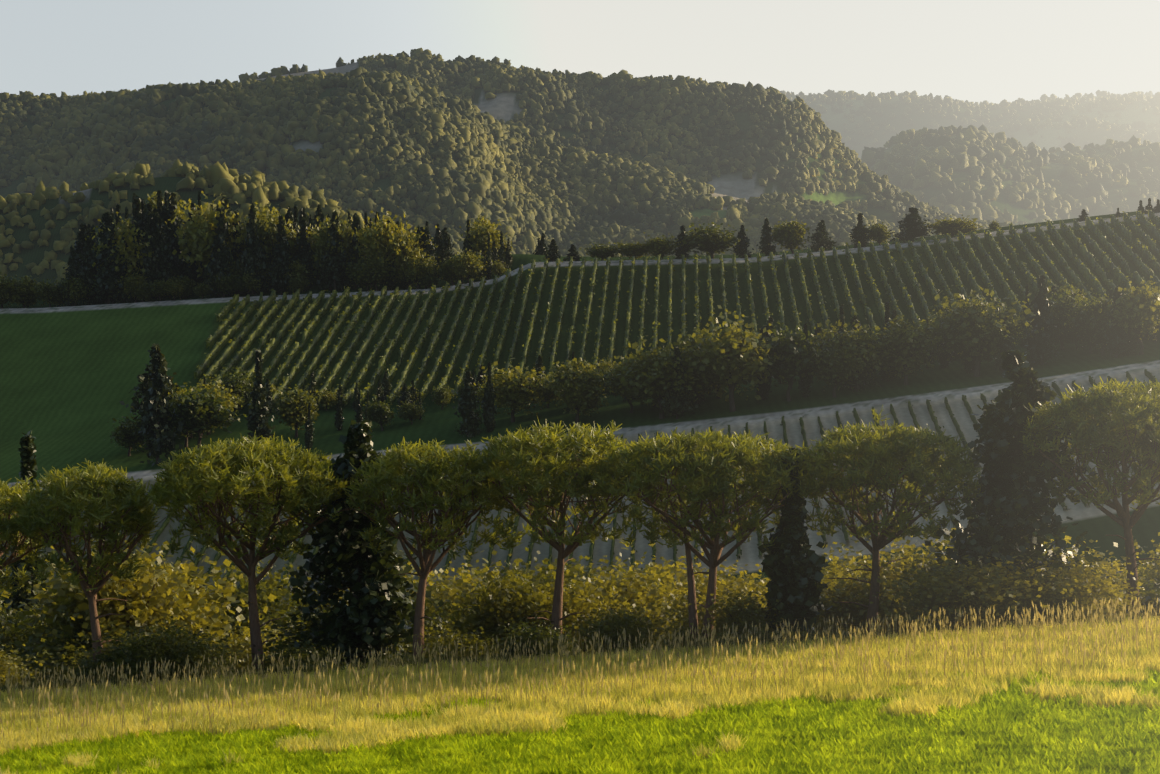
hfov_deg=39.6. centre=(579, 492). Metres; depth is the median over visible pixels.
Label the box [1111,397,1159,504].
stone pine
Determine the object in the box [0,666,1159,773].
grass
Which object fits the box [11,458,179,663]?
stone pine
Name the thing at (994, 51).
sky
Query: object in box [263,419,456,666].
dark conifer
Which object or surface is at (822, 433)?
young vine rows
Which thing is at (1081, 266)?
vineyard rows
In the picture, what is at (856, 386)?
tree belt trunks
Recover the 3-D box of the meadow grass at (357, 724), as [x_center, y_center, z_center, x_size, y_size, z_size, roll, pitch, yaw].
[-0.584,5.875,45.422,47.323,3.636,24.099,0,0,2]
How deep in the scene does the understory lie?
68.93 m
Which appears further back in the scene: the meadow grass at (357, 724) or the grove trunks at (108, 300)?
the grove trunks at (108, 300)
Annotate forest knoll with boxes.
[0,159,371,284]
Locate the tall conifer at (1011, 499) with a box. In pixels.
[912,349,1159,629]
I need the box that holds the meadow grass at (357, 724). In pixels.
[0,615,1159,773]
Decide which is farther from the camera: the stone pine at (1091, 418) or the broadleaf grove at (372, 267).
the broadleaf grove at (372, 267)
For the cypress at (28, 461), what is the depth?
89.86 m
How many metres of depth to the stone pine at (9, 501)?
65.33 m
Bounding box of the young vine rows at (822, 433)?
[0,369,1155,598]
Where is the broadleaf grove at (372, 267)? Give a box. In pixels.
[0,191,1001,306]
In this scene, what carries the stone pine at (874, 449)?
on the terrain at (68, 378)
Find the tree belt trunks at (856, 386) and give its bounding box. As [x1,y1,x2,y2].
[128,304,1158,463]
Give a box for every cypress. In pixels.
[0,430,53,624]
[758,448,832,635]
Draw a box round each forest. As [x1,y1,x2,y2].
[69,48,1029,230]
[780,89,1159,224]
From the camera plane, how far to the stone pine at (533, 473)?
63.91 m
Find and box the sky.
[0,0,1159,103]
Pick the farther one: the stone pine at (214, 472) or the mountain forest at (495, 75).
the mountain forest at (495, 75)
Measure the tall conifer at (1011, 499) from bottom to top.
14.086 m
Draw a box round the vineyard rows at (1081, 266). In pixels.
[191,210,1159,413]
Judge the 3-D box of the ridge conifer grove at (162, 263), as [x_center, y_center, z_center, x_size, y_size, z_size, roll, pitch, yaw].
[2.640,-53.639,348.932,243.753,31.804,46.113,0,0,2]
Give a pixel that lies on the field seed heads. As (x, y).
(787, 635)
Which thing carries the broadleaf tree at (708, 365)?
on the terrain at (68, 378)
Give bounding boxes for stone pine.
[0,476,60,596]
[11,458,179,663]
[145,430,351,671]
[326,437,509,660]
[467,417,658,636]
[591,427,829,645]
[794,405,984,635]
[1019,376,1159,616]
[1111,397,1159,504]
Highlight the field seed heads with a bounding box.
[0,597,1159,743]
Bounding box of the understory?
[0,527,1159,691]
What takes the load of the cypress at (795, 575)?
on the terrain at (68, 378)
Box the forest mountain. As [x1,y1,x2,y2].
[0,67,940,256]
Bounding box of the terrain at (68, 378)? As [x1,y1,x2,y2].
[0,62,1159,646]
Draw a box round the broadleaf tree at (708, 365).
[108,276,1159,450]
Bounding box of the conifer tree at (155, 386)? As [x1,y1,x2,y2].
[112,275,1152,465]
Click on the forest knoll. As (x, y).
(223, 179)
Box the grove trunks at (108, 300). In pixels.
[0,224,994,308]
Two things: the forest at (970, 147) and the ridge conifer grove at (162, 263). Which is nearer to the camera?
the ridge conifer grove at (162, 263)
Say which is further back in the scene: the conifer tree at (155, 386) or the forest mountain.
the forest mountain
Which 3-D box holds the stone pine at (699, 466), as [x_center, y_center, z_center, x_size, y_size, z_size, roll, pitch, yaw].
[5.181,2.349,64.796,9.485,9.910,9.076,0,0,2]
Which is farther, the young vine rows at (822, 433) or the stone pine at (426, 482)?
the young vine rows at (822, 433)
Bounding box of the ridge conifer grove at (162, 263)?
[62,190,1159,306]
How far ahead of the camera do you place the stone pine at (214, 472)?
64.28 m
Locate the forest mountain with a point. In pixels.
(109, 121)

